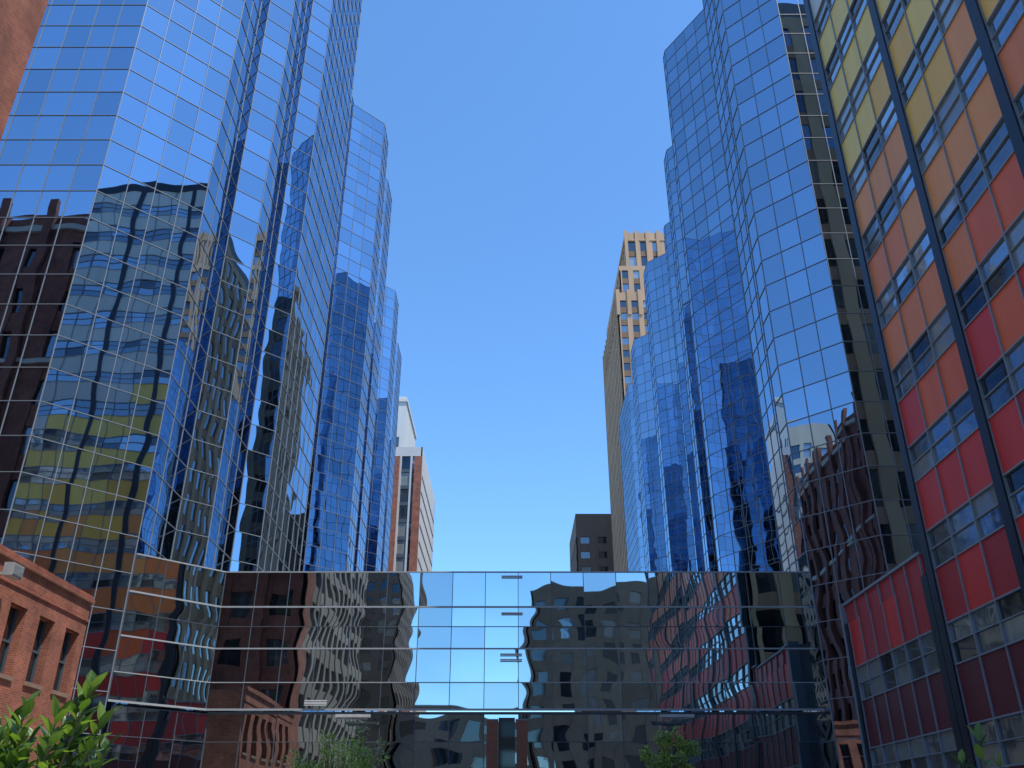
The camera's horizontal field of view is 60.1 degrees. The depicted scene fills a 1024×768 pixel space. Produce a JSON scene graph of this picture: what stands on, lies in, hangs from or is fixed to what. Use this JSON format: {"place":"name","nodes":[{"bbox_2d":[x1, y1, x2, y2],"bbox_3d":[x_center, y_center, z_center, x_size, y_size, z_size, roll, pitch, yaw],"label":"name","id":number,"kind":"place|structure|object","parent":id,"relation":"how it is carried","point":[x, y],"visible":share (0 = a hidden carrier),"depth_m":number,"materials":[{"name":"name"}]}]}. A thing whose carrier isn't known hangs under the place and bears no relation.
{"place":"outdoors","nodes":[
{"label":"outdoors","id":0,"kind":"place"},
{"bbox_2d":[0,544,94,767],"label":"brick rowhouse building","id":1,"kind":"structure","parent":0,"point":[44,616],"depth_m":33.77,"materials":[{"name":"red brick"}]},
{"bbox_2d":[0,562,24,579],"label":"wall floodlight","id":2,"kind":"object","parent":1,"relation":"attached to","point":[13,571],"depth_m":30.76,"materials":[{"name":"grey metal"}]},
{"bbox_2d":[0,669,123,767],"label":"magnolia shrub","id":3,"kind":"object","parent":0,"point":[14,752],"visible":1,"depth_m":5.65,"materials":[{"name":"green plant"}]},
{"bbox_2d":[0,0,401,767],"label":"glass office tower","id":4,"kind":"structure","parent":0,"point":[200,358],"depth_m":58.74,"materials":[{"name":"glass"}]},
{"bbox_2d":[282,722,391,767],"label":"ornamental tree","id":5,"kind":"object","parent":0,"point":[356,763],"visible":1,"depth_m":25.59,"materials":[{"name":"green plant"}]},
{"bbox_2d":[379,397,434,711],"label":"white concrete office building","id":6,"kind":"structure","parent":0,"point":[412,528],"depth_m":194.68,"materials":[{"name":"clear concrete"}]},
{"bbox_2d":[352,0,702,711],"label":"sky","id":7,"kind":"structure","parent":0,"point":[525,138],"materials":[{"name":"blue"}]},
{"bbox_2d":[569,514,620,711],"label":"brown office block","id":8,"kind":"structure","parent":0,"point":[591,546],"depth_m":257.61,"materials":[{"name":"stone"}]},
{"bbox_2d":[638,724,702,767],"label":"ornamental tree","id":9,"kind":"object","parent":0,"point":[664,738],"visible":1,"depth_m":27.19,"materials":[{"name":"green plant"}]},
{"bbox_2d":[619,0,920,767],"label":"glass office tower","id":10,"kind":"structure","parent":0,"point":[757,430],"depth_m":66.25,"materials":[{"name":"glass"}]},
{"bbox_2d":[950,722,1008,767],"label":"magnolia shrub","id":11,"kind":"object","parent":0,"point":[977,732],"visible":1,"depth_m":5.61,"materials":[{"name":"green plant"}]},
{"label":"ground","id":12,"kind":"structure","parent":0,"visible":0},
{"bbox_2d":[0,0,48,140],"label":"brick building","id":13,"kind":"structure","parent":12,"relation":"on","point":[20,22],"depth_m":32.06,"materials":[{"name":"red brick"}]},
{"bbox_2d":[101,553,830,767],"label":"glass atrium","id":14,"kind":"object","parent":12,"relation":"on","point":[194,637],"visible":0.84,"depth_m":48.36,"materials":[{"name":"glass"}]},
{"bbox_2d":[335,714,370,719],"bbox_3d":[-8.300,17.694,46.820,1.800,0.220,1.700,0,-27,0],"label":"canopy floodlight","id":15,"kind":"object","parent":14,"relation":"attached to","point":[352,716],"visible":1,"depth_m":46.08,"materials":[{"name":"metal"}]},
{"bbox_2d":[659,714,693,719],"bbox_3d":[8.600,17.694,46.820,1.800,0.220,1.700,0,-27,0],"label":"canopy floodlight","id":16,"kind":"object","parent":14,"relation":"attached to","point":[676,716],"visible":1,"depth_m":46.08,"materials":[{"name":"metal"}]},
{"bbox_2d":[603,231,665,711],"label":"art deco tower","id":17,"kind":"structure","parent":12,"relation":"on","point":[627,325],"depth_m":240.00,"materials":[{"name":"beige stone"}]},
{"bbox_2d":[803,0,1023,767],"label":"colour panel office building","id":18,"kind":"structure","parent":12,"relation":"on","point":[924,101],"depth_m":34.95,"materials":[{"name":"multicoloured metal"}]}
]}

